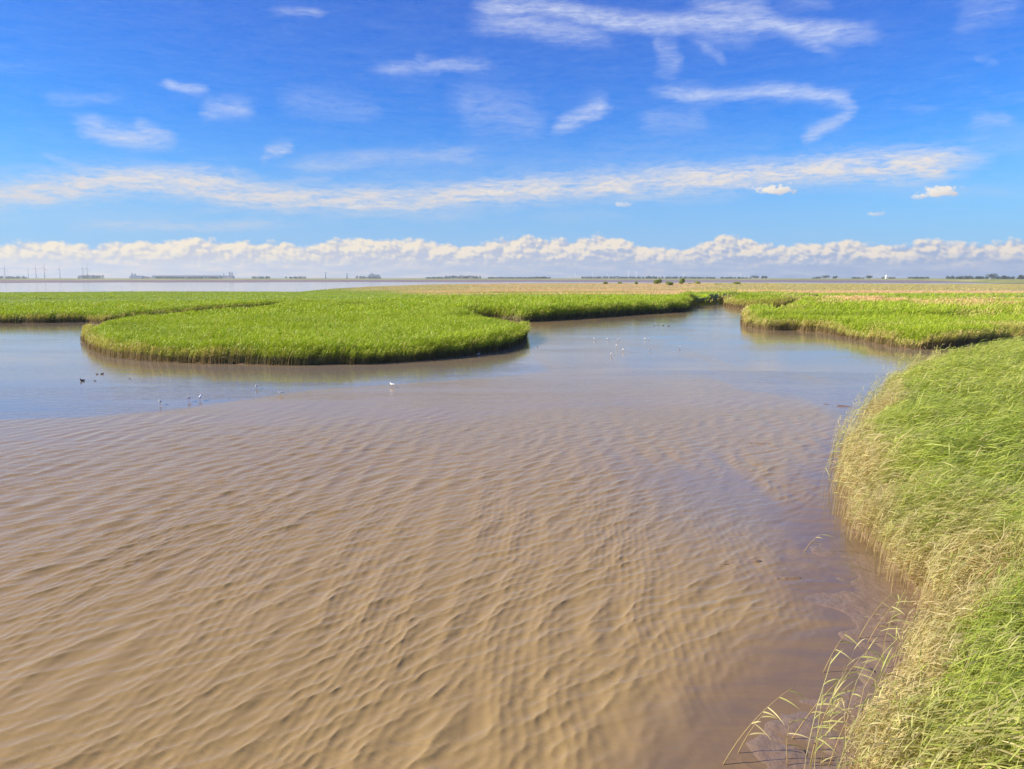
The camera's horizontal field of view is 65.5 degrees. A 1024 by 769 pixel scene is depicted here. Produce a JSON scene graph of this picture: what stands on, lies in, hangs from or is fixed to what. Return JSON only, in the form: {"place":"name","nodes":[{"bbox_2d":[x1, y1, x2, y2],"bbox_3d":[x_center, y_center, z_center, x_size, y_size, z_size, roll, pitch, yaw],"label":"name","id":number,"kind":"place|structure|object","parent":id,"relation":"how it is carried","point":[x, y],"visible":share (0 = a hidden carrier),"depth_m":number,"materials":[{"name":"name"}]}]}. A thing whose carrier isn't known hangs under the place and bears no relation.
{"place":"outdoors","nodes":[
{"label":"outdoors","id":0,"kind":"place"},
{"bbox_2d":[0,280,981,282],"bbox_3d":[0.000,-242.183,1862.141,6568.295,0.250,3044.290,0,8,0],"label":"mudflat","id":1,"kind":"structure","parent":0,"point":[92,281],"depth_m":1580.49,"materials":[{"name":"brown soil"}]},
{"bbox_2d":[3,292,996,768],"bbox_3d":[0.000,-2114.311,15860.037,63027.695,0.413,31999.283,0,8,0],"label":"mudflat","id":2,"kind":"structure","parent":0,"point":[871,586],"depth_m":15.94,"materials":[{"name":"soil"}]},
{"bbox_2d":[0,283,1023,304],"bbox_3d":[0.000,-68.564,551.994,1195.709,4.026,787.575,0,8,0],"label":"marsh grass","id":3,"kind":"structure","parent":2,"relation":"on","point":[709,292],"depth_m":341.37,"materials":[{"name":"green plant"}]},
{"bbox_2d":[653,279,661,283],"bbox_3d":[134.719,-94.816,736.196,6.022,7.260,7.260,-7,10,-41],"label":"bush","id":4,"kind":"object","parent":2,"relation":"on","point":[657,281],"visible":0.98,"depth_m":735.24,"materials":[{"name":"green plant"}]},
{"bbox_2d":[786,719,811,764],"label":"reed","id":5,"kind":"object","parent":2,"relation":"on","point":[795,734],"visible":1,"depth_m":11.51,"materials":[{"name":"beige plant"}]},
{"bbox_2d":[828,695,863,765],"bbox_3d":[4.848,4.950,11.361,0.483,1.220,0.335,-2,8,-17],"label":"reed","id":6,"kind":"object","parent":2,"relation":"on","point":[840,736],"visible":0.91,"depth_m":11.38,"materials":[{"name":"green plant"}]},
{"bbox_2d":[809,644,890,765],"bbox_3d":[4.891,4.623,11.551,1.210,1.817,0.365,0,8,0],"label":"reed","id":7,"kind":"object","parent":2,"relation":"on","point":[862,656],"visible":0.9,"depth_m":11.46,"materials":[{"name":"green plant"}]},
{"bbox_2d":[858,593,896,638],"bbox_3d":[7.155,4.529,15.571,0.654,0.940,0.426,4,8,26],"label":"reed","id":8,"kind":"object","parent":2,"relation":"on","point":[877,614],"visible":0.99,"depth_m":15.55,"materials":[{"name":"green plant"}]},
{"bbox_2d":[868,601,908,642],"bbox_3d":[7.276,4.572,15.346,0.739,0.914,0.387,4,8,26],"label":"reed","id":9,"kind":"object","parent":2,"relation":"on","point":[885,614],"visible":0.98,"depth_m":15.32,"materials":[{"name":"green plant"}]},
{"bbox_2d":[804,335,1023,768],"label":"reed bed","id":10,"kind":"object","parent":2,"relation":"on","point":[932,452],"visible":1,"depth_m":17.81,"materials":[{"name":"green plant"}]},
{"bbox_2d":[0,282,1023,768],"bbox_3d":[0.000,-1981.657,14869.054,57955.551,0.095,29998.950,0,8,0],"label":"water","id":11,"kind":"structure","parent":0,"point":[516,556],"depth_m":20.78,"materials":[{"name":"brown liquid"}]},
{"bbox_2d":[0,295,427,331],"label":"reed bed","id":12,"kind":"object","parent":11,"relation":"on","point":[74,311],"visible":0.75,"depth_m":152.32,"materials":[{"name":"green plant"}]},
{"bbox_2d":[80,301,532,364],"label":"reed bed","id":13,"kind":"object","parent":11,"relation":"on","point":[293,333],"visible":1,"depth_m":77.10,"materials":[{"name":"green plant"}]},
{"bbox_2d":[424,291,698,324],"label":"reed bed","id":14,"kind":"object","parent":11,"relation":"on","point":[519,308],"visible":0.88,"depth_m":149.37,"materials":[{"name":"green plant"}]},
{"bbox_2d":[738,713,776,752],"bbox_3d":[3.617,5.161,11.746,0.528,0.701,0.180,4,9,27],"label":"reed","id":15,"kind":"object","parent":11,"relation":"on","point":[756,732],"visible":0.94,"depth_m":11.74,"materials":[{"name":"beige plant"}]},
{"bbox_2d":[723,685,804,764],"bbox_3d":[3.639,4.934,11.464,1.164,1.228,0.392,2,8,13],"label":"reed","id":16,"kind":"object","parent":11,"relation":"on","point":[753,722],"visible":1,"depth_m":11.46,"materials":[{"name":"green plant"}]},
{"bbox_2d":[804,534,834,551],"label":"reed","id":17,"kind":"object","parent":11,"relation":"on","point":[816,538],"visible":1,"depth_m":20.46,"materials":[{"name":"beige plant"}]},
{"bbox_2d":[792,675,853,738],"bbox_3d":[4.762,4.915,12.089,0.960,1.100,0.298,-2,8,-13],"label":"reed","id":18,"kind":"object","parent":11,"relation":"on","point":[828,691],"visible":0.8,"depth_m":12.07,"materials":[{"name":"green plant"}]},
{"bbox_2d":[823,631,858,672],"bbox_3d":[5.867,4.800,14.155,0.607,0.778,0.222,0,8,0],"label":"reed","id":19,"kind":"object","parent":11,"relation":"on","point":[840,649],"visible":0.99,"depth_m":14.22,"materials":[{"name":"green plant"}]},
{"bbox_2d":[723,291,1023,348],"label":"reed bed","id":20,"kind":"object","parent":11,"relation":"on","point":[924,322],"visible":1,"depth_m":108.36,"materials":[{"name":"green plant"}]},
{"bbox_2d":[0,278,1023,282],"bbox_3d":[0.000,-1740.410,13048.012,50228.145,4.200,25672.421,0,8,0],"label":"shore","id":21,"kind":"structure","parent":0,"point":[995,280],"depth_m":3045.79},
{"bbox_2d":[78,275,96,278],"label":"factory hall","id":22,"kind":"structure","parent":21,"relation":"on","point":[80,277],"depth_m":6244.93,"materials":[{"name":"grey"}]},
{"bbox_2d":[129,273,143,278],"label":"factory hall","id":23,"kind":"structure","parent":21,"relation":"on","point":[135,277],"depth_m":5848.18,"materials":[{"name":"grey"}]},
{"bbox_2d":[152,275,221,278],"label":"factory hall","id":24,"kind":"structure","parent":21,"relation":"on","point":[185,276],"depth_m":5551.05,"materials":[{"name":"grey"}]},
{"bbox_2d":[222,272,234,278],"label":"factory hall","id":25,"kind":"structure","parent":21,"relation":"on","point":[230,276],"depth_m":5848.43,"materials":[{"name":"grey"}]},
{"bbox_2d":[368,273,379,278],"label":"factory hall","id":26,"kind":"structure","parent":21,"relation":"on","point":[372,275],"depth_m":6145.30,"materials":[{"name":"grey"}]},
{"bbox_2d":[0,275,1023,278],"bbox_3d":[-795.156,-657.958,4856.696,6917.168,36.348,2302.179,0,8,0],"label":"woodland","id":27,"kind":"object","parent":21,"relation":"on","point":[541,277],"visible":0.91,"depth_m":5104.30,"materials":[{"name":"green plant"}]},
{"bbox_2d":[0,0,1023,277],"label":"sky","id":28,"kind":"structure","parent":0,"point":[244,138],"materials":[{"name":"blue"}]}
]}

